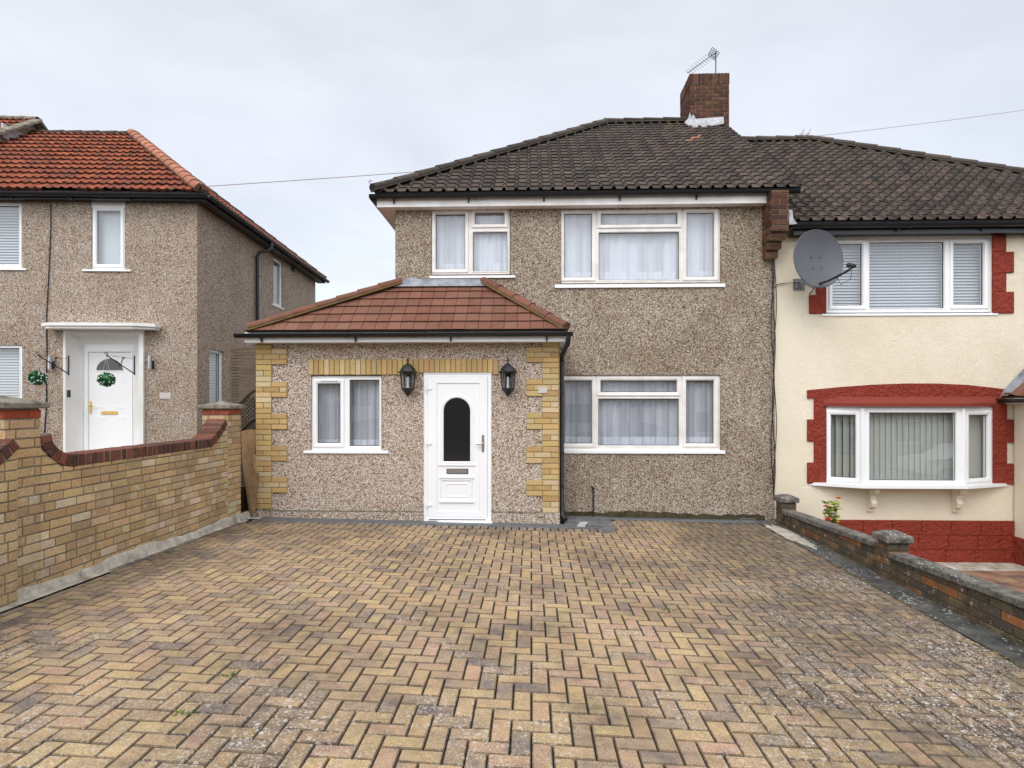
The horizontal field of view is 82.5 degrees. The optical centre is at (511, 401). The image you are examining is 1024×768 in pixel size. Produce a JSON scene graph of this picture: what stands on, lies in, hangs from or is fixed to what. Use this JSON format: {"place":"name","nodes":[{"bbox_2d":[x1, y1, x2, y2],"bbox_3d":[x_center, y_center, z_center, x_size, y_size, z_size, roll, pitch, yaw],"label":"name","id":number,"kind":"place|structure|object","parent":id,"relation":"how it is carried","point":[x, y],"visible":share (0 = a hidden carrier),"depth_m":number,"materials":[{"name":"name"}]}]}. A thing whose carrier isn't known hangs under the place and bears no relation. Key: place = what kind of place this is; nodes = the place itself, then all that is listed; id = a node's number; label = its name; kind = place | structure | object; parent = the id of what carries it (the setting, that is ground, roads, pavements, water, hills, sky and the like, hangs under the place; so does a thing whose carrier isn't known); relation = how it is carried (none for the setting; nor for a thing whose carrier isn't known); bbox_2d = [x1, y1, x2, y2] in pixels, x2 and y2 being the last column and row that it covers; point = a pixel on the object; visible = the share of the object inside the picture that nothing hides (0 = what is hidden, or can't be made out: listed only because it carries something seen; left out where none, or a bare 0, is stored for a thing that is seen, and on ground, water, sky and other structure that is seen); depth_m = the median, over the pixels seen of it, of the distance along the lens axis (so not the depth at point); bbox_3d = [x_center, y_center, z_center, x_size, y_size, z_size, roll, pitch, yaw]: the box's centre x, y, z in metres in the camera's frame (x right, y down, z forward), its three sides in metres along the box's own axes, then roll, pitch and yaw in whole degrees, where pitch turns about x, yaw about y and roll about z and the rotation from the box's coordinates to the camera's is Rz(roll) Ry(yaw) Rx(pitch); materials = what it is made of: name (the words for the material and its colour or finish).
{"place":"outdoors","nodes":[
{"label":"outdoors","id":0,"kind":"place"},
{"bbox_2d":[240,486,244,511],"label":"raised garden ground","id":1,"kind":"structure","parent":0,"point":[242,504],"depth_m":8.60,"materials":[{"name":"soil"}]},
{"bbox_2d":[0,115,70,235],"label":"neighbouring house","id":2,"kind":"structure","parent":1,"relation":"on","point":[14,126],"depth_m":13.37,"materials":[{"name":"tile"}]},
{"bbox_2d":[0,129,329,452],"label":"pebbledashed house","id":3,"kind":"structure","parent":1,"relation":"on","point":[182,291],"depth_m":10.49,"materials":[{"name":"grey"}]},
{"bbox_2d":[0,207,18,263],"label":"venetian blind","id":4,"kind":"object","parent":3,"relation":"attached to","point":[9,242],"visible":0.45,"depth_m":10.55,"materials":[{"name":"grey plastic"}]},
{"bbox_2d":[0,349,18,397],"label":"venetian blind","id":5,"kind":"object","parent":3,"relation":"attached to","point":[9,388],"visible":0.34,"depth_m":10.55,"materials":[{"name":"grey plastic"}]},
{"bbox_2d":[0,346,22,397],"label":"window","id":6,"kind":"structure","parent":3,"relation":"in","point":[20,348],"depth_m":10.43,"materials":[{"name":"white plastic"}]},
{"bbox_2d":[0,203,26,269],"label":"window","id":7,"kind":"structure","parent":3,"relation":"in","point":[2,266],"depth_m":10.43,"materials":[{"name":"white plastic"}]},
{"bbox_2d":[44,204,50,432],"bbox_3d":[-8.277,-1.468,10.405,0.133,4.124,0.016,0,0,-2],"label":"cable","id":8,"kind":"object","parent":3,"relation":"attached to","point":[46,314],"visible":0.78,"depth_m":10.40,"materials":[{"name":"black plastic"}]},
{"bbox_2d":[48,356,54,368],"bbox_3d":[-8.182,-0.687,10.365,0.062,0.255,0.112,0,0,-2],"label":"wall light","id":9,"kind":"object","parent":3,"relation":"attached to","point":[49,364],"visible":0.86,"depth_m":10.32,"materials":[{"name":"grey metal"}]},
{"bbox_2d":[35,352,68,374],"bbox_3d":[-7.982,-0.662,10.152,0.025,0.372,0.516,0,0,26],"label":"basket bracket","id":10,"kind":"object","parent":3,"relation":"attached to","point":[39,355],"visible":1,"depth_m":10.19,"materials":[{"name":"black metal"}]},
{"bbox_2d":[27,359,47,384],"bbox_3d":[-8.081,-0.534,9.949,0.301,0.526,0.293,0,0,2],"label":"hanging topiary ball","id":11,"kind":"object","parent":10,"relation":"hanging from","point":[36,377],"visible":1,"depth_m":9.89,"materials":[{"name":"green plant"}]},
{"bbox_2d":[82,208,131,271],"bbox_3d":[-7.235,-2.912,10.479,0.848,1.162,0.128,0,0,-2],"label":"window","id":12,"kind":"structure","parent":3,"relation":"in","point":[96,266],"depth_m":10.47,"materials":[{"name":"white plastic"}]},
{"bbox_2d":[99,212,120,263],"bbox_3d":[-7.305,-2.967,10.599,0.509,1.061,0.005,0,0,-2],"label":"roller blind","id":13,"kind":"object","parent":3,"relation":"attached to","point":[109,237],"visible":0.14,"depth_m":10.60,"materials":[{"name":"grey fabric"}]},
{"bbox_2d":[104,352,134,374],"bbox_3d":[-6.834,-0.664,10.185,0.025,0.372,0.516,0,0,26],"label":"basket bracket","id":14,"kind":"object","parent":3,"relation":"attached to","point":[107,355],"visible":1,"depth_m":10.23,"materials":[{"name":"black metal"}]},
{"bbox_2d":[96,356,116,386],"bbox_3d":[-6.933,-0.524,9.988,0.290,0.550,0.300,0,0,2],"label":"hanging topiary ball","id":15,"kind":"object","parent":14,"relation":"hanging from","point":[107,379],"visible":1,"depth_m":9.93,"materials":[{"name":"green plant"}]},
{"bbox_2d":[148,355,153,367],"bbox_3d":[-6.441,-0.699,10.415,0.062,0.255,0.112,0,0,-2],"label":"wall light","id":16,"kind":"object","parent":3,"relation":"attached to","point":[150,363],"visible":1,"depth_m":10.37,"materials":[{"name":"grey metal"}]},
{"bbox_2d":[159,393,170,398],"bbox_3d":[-6.217,-0.110,10.472,0.200,0.110,0.012,0,0,-2],"label":"house plaque","id":17,"kind":"object","parent":3,"relation":"attached to","point":[164,395],"visible":1,"depth_m":10.47,"materials":[{"name":"grey"}]},
{"bbox_2d":[209,353,216,402],"bbox_3d":[-5.818,-0.412,11.236,0.060,1.096,0.509,0,0,-2],"label":"venetian blind","id":18,"kind":"object","parent":3,"relation":"attached to","point":[212,397],"visible":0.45,"depth_m":11.35,"materials":[{"name":"grey plastic"}]},
{"bbox_2d":[209,349,221,401],"bbox_3d":[-5.755,-0.413,11.238,0.075,1.172,0.589,0,0,-2],"label":"window","id":19,"kind":"structure","parent":3,"relation":"in","point":[219,353],"depth_m":11.47,"materials":[{"name":"white plastic"}]},
{"bbox_2d":[273,262,276,302],"bbox_3d":[-5.909,-2.938,14.406,0.060,1.064,0.532,0,0,-2],"label":"venetian blind","id":20,"kind":"object","parent":3,"relation":"attached to","point":[274,263],"visible":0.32,"depth_m":14.53,"materials":[{"name":"grey plastic"}]},
{"bbox_2d":[272,258,283,309],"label":"window","id":21,"kind":"structure","parent":3,"relation":"in","point":[274,260],"depth_m":14.65,"materials":[{"name":"white plastic"}]},
{"bbox_2d":[230,347,255,405],"bbox_3d":[-4.532,0.359,10.007,0.558,2.581,0.099,0,0,2],"label":"slatted fence","id":22,"kind":"object","parent":1,"relation":"on","point":[242,357],"visible":0.52,"depth_m":9.96,"materials":[{"name":"brown wood"}]},
{"bbox_2d":[0,517,1023,767],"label":"block paved drive","id":23,"kind":"structure","parent":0,"point":[304,631],"depth_m":3.72,"materials":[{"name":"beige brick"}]},
{"bbox_2d":[172,710,198,715],"bbox_3d":[-1.652,1.571,2.961,0.129,0.025,0.080,0,0,2],"label":"weed","id":24,"kind":"object","parent":23,"relation":"on","point":[178,712],"visible":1,"depth_m":2.96,"materials":[{"name":"green plant"}]},
{"bbox_2d":[215,671,238,677],"bbox_3d":[-1.652,1.577,3.380,0.130,0.025,0.053,0,0,-20],"label":"weed","id":25,"kind":"object","parent":23,"relation":"on","point":[233,673],"visible":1,"depth_m":3.38,"materials":[{"name":"green plant"}]},
{"bbox_2d":[107,520,760,573],"bbox_3d":[-0.535,1.661,7.929,7.927,0.222,2.399,0,0,-23],"label":"grey block edging","id":26,"kind":"object","parent":23,"relation":"on","point":[523,529],"visible":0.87,"depth_m":7.78,"materials":[{"name":"grey concrete"}]},
{"bbox_2d":[0,0,1023,301],"label":"sky","id":27,"kind":"structure","parent":0,"point":[232,91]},
{"bbox_2d":[254,517,776,528],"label":"house edge path","id":28,"kind":"structure","parent":0,"point":[740,521],"depth_m":8.13,"materials":[{"name":"grey concrete"}]},
{"bbox_2d":[273,518,585,529],"bbox_3d":[-1.140,1.666,7.992,4.290,0.114,0.098,0,0,2],"label":"drainage channel","id":29,"kind":"object","parent":28,"relation":"on","point":[419,522],"visible":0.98,"depth_m":7.98,"materials":[{"name":"silver metal"}]},
{"bbox_2d":[576,516,738,522],"bbox_3d":[2.116,1.728,8.554,2.340,0.072,0.098,0,0,2],"label":"drainage channel","id":30,"kind":"object","parent":28,"relation":"on","point":[669,519],"visible":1,"depth_m":8.53,"materials":[{"name":"silver metal"}]},
{"bbox_2d":[564,516,618,532],"bbox_3d":[1.083,1.705,8.174,0.720,0.026,1.090,0,0,2],"label":"concrete apron","id":31,"kind":"object","parent":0,"point":[605,525],"visible":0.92,"depth_m":8.17,"materials":[{"name":"grey concrete"}]},
{"bbox_2d":[577,522,587,526],"bbox_3d":[0.968,1.681,8.022,0.110,0.010,0.300,0,0,16],"label":"drain cover","id":32,"kind":"object","parent":31,"relation":"on","point":[582,524],"visible":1,"depth_m":7.99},
{"bbox_2d":[760,523,1023,666],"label":"dark edge path","id":33,"kind":"structure","parent":0,"point":[998,643],"depth_m":5.02,"materials":[{"name":"concrete"}]},
{"bbox_2d":[764,524,817,549],"bbox_3d":[3.630,1.745,7.616,0.244,0.015,1.421,0,0,2],"label":"cement spill","id":34,"kind":"object","parent":33,"relation":"on","point":[787,534],"visible":1,"depth_m":7.61,"materials":[{"name":"concrete"}]},
{"bbox_2d":[764,526,1022,666],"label":"moss","id":35,"kind":"object","parent":33,"relation":"on","point":[1016,663],"visible":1,"depth_m":5.32,"materials":[{"name":"green plant"}]},
{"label":"neighbour forecourt bed","id":36,"kind":"structure","parent":0,"visible":0},
{"bbox_2d":[935,562,1023,570],"bbox_3d":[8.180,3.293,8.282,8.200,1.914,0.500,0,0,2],"label":"neighbour concrete edge","id":37,"kind":"object","parent":36,"relation":"on","point":[962,566],"depth_m":8.29,"materials":[{"name":"beige concrete"}]},
{"bbox_2d":[961,571,1023,592],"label":"neighbour block paving","id":38,"kind":"structure","parent":36,"relation":"on","point":[1013,580],"depth_m":7.78,"materials":[{"name":"brick"}]},
{"bbox_2d":[822,497,842,523],"bbox_3d":[4.431,1.821,8.090,0.300,1.039,0.264,0,0,2],"label":"rose bush","id":39,"kind":"object","parent":38,"relation":"on","point":[833,509],"visible":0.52,"depth_m":8.10,"materials":[{"name":"green plant"}]},
{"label":"side passage floor","id":40,"kind":"structure","parent":0,"visible":0},
{"bbox_2d":[0,511,265,611],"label":"pale concrete strip","id":41,"kind":"object","parent":40,"relation":"on","point":[50,591],"visible":0.25,"depth_m":4.78,"materials":[{"name":"grey concrete"}]},
{"bbox_2d":[241,429,255,516],"bbox_3d":[-3.725,1.003,8.369,0.179,1.218,0.440,0,0,-41],"label":"leaning board","id":42,"kind":"object","parent":41,"relation":"on","point":[248,440],"visible":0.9,"depth_m":8.39,"materials":[{"name":"brown wood"}]},
{"bbox_2d":[246,472,258,513],"bbox_3d":[-3.652,1.273,8.166,0.172,0.572,0.120,0,0,2],"label":"leaning board","id":43,"kind":"object","parent":41,"relation":"on","point":[252,481],"visible":1,"depth_m":8.17,"materials":[{"name":"brown wood"}]},
{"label":"back gardens","id":44,"kind":"structure","parent":0,"visible":0},
{"bbox_2d":[233,73,802,523],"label":"semi detached house","id":45,"kind":"structure","parent":44,"relation":"on","point":[463,437],"depth_m":8.63,"materials":[{"name":"grey"}]},
{"bbox_2d":[238,389,256,510],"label":"trellis gate","id":46,"kind":"structure","parent":45,"relation":"attached to","point":[248,424],"depth_m":8.68,"materials":[{"name":"brown wood"}]},
{"bbox_2d":[253,455,255,472],"bbox_3d":[-3.658,1.034,8.331,0.078,0.558,0.070,0,0,2],"label":"timber offcut","id":47,"kind":"object","parent":45,"relation":"attached to","point":[254,462],"visible":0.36,"depth_m":8.33,"materials":[{"name":"brown wood"}]},
{"bbox_2d":[303,376,388,453],"bbox_3d":[-2.335,0.181,8.268,1.206,1.091,0.118,0,0,2],"label":"window","id":48,"kind":"structure","parent":45,"relation":"in","point":[344,446],"depth_m":8.26,"materials":[{"name":"white plastic"}]},
{"bbox_2d":[319,381,378,444],"bbox_3d":[-2.334,0.162,8.393,0.938,1.014,0.073,0,0,2],"label":"net curtain","id":49,"kind":"object","parent":45,"relation":"hanging from","point":[364,412],"visible":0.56,"depth_m":8.39,"materials":[{"name":"white fabric"}]},
{"bbox_2d":[398,358,417,396],"bbox_3d":[-1.444,-0.341,8.098,0.272,0.534,0.265,0,0,2],"label":"wall lantern","id":50,"kind":"object","parent":45,"relation":"attached to","point":[407,368],"depth_m":8.06,"materials":[{"name":"black metal"}]},
{"bbox_2d":[437,214,506,270],"bbox_3d":[-0.619,-2.408,8.916,1.085,0.938,0.065,0,0,2],"label":"net curtain","id":51,"kind":"object","parent":45,"relation":"hanging from","point":[490,251],"visible":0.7,"depth_m":8.92,"materials":[{"name":"white fabric"}]},
{"bbox_2d":[429,210,514,278],"bbox_3d":[-0.594,-2.381,8.811,1.287,1.052,0.128,0,0,2],"label":"window","id":52,"kind":"structure","parent":45,"relation":"in","point":[470,226],"depth_m":8.80,"materials":[{"name":"white plastic"}]},
{"bbox_2d":[498,358,517,396],"bbox_3d":[-0.057,-0.339,8.051,0.272,0.534,0.265,0,0,2],"label":"wall lantern","id":53,"kind":"object","parent":45,"relation":"attached to","point":[507,369],"depth_m":8.02,"materials":[{"name":"black metal"}]},
{"bbox_2d":[538,387,546,392],"bbox_3d":[0.427,-0.164,8.112,0.128,0.086,0.012,0,0,2],"label":"house plaque","id":54,"kind":"object","parent":45,"relation":"attached to","point":[542,389],"visible":1,"depth_m":8.11,"materials":[{"name":"white plastic"}]},
{"bbox_2d":[591,486,594,516],"bbox_3d":[1.202,1.481,8.685,0.042,0.459,0.066,0,0,-16],"label":"vent pipe","id":55,"kind":"object","parent":45,"relation":"attached to","point":[593,488],"visible":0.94,"depth_m":8.67,"materials":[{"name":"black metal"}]},
{"bbox_2d":[206,110,1021,186],"bbox_3d":[7.093,-6.910,14.772,26.487,6.319,0.014,0,0,-20],"label":"overhead wire","id":56,"kind":"object","parent":45,"relation":"attached to","point":[410,172],"visible":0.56,"depth_m":11.18,"materials":[{"name":"grey"}]},
{"bbox_2d":[565,381,711,444],"bbox_3d":[1.902,0.171,8.819,2.294,1.093,0.092,0,0,3],"label":"net curtain","id":57,"kind":"object","parent":45,"relation":"hanging from","point":[638,421],"visible":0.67,"depth_m":8.83,"materials":[{"name":"white fabric"}]},
{"bbox_2d":[565,214,712,279],"bbox_3d":[1.921,-2.322,8.826,2.255,1.056,0.074,0,0,2],"label":"net curtain","id":58,"kind":"object","parent":45,"relation":"hanging from","point":[638,256],"visible":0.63,"depth_m":8.83,"materials":[{"name":"white fabric"}]},
{"bbox_2d":[555,209,724,287],"bbox_3d":[1.896,-2.288,8.728,2.510,1.180,0.128,0,0,2],"label":"window","id":59,"kind":"structure","parent":45,"relation":"in","point":[680,227],"depth_m":8.71,"materials":[{"name":"white plastic"}]},
{"bbox_2d":[564,375,724,453],"bbox_3d":[1.926,0.186,8.727,2.449,1.164,0.128,0,0,2],"label":"window","id":60,"kind":"structure","parent":45,"relation":"in","point":[593,447],"depth_m":8.71,"materials":[{"name":"white plastic"}]},
{"bbox_2d":[685,47,719,73],"bbox_3d":[3.779,-6.699,11.708,0.912,0.948,0.247,0,0,-26],"label":"tv aerial","id":61,"kind":"object","parent":45,"relation":"attached to","point":[713,54],"visible":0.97,"depth_m":11.80,"materials":[{"name":"grey metal"}]},
{"bbox_2d":[739,518,755,520],"bbox_3d":[3.475,1.753,8.624,0.228,0.074,0.030,0,0,2],"label":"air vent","id":62,"kind":"object","parent":45,"relation":"attached to","point":[747,519],"visible":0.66,"depth_m":8.61,"materials":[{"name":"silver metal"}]},
{"bbox_2d":[771,259,776,494],"bbox_3d":[3.923,-0.539,8.565,0.284,3.976,0.044,0,0,13],"label":"cable bundle","id":63,"kind":"object","parent":45,"relation":"attached to","point":[773,394],"visible":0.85,"depth_m":8.58,"materials":[{"name":"black plastic"}]},
{"bbox_2d":[742,135,1023,565],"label":"semi detached house","id":64,"kind":"structure","parent":44,"relation":"on","point":[863,360],"depth_m":8.56,"materials":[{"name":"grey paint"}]},
{"bbox_2d":[774,229,856,294],"bbox_3d":[4.280,-1.976,8.261,1.084,0.899,0.595,0,0,37],"label":"satellite dish","id":65,"kind":"object","parent":64,"relation":"attached to","point":[818,258],"visible":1,"depth_m":8.21,"materials":[{"name":"grey metal"}]},
{"bbox_2d":[833,243,979,307],"bbox_3d":[5.837,-1.877,8.736,2.288,1.061,0.060,0,0,2],"label":"venetian blind","id":66,"kind":"object","parent":64,"relation":"attached to","point":[896,280],"visible":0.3,"depth_m":8.73,"materials":[{"name":"grey plastic"}]},
{"bbox_2d":[832,413,982,479],"bbox_3d":[5.799,0.635,8.567,2.395,1.014,0.228,0,0,2],"label":"vertical blind","id":67,"kind":"object","parent":64,"relation":"attached to","point":[910,446],"visible":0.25,"depth_m":8.47,"materials":[{"name":"grey fabric"}]},
{"bbox_2d":[809,406,1009,488],"bbox_3d":[5.810,0.645,8.434,2.878,1.163,0.365,0,0,2],"label":"bay window","id":68,"kind":"structure","parent":64,"relation":"in","point":[961,480],"depth_m":8.34,"materials":[{"name":"white plastic"}]},
{"bbox_2d":[822,236,997,315],"bbox_3d":[5.819,-1.849,8.602,2.518,1.175,0.118,0,0,2],"label":"window","id":69,"kind":"structure","parent":64,"relation":"in","point":[947,308],"depth_m":8.58,"materials":[{"name":"white plastic"}]},
{"bbox_3d":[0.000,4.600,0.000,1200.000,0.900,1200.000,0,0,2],"label":"ground","id":70,"kind":"structure","parent":0,"visible":0},
{"bbox_2d":[0,395,251,611],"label":"garden wall","id":71,"kind":"structure","parent":70,"relation":"on","point":[67,517],"depth_m":5.35,"materials":[{"name":"brick"}]},
{"bbox_2d":[773,494,1023,646],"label":"boundary wall","id":72,"kind":"structure","parent":70,"relation":"on","point":[989,605],"depth_m":5.43,"materials":[{"name":"brick"}]}
]}

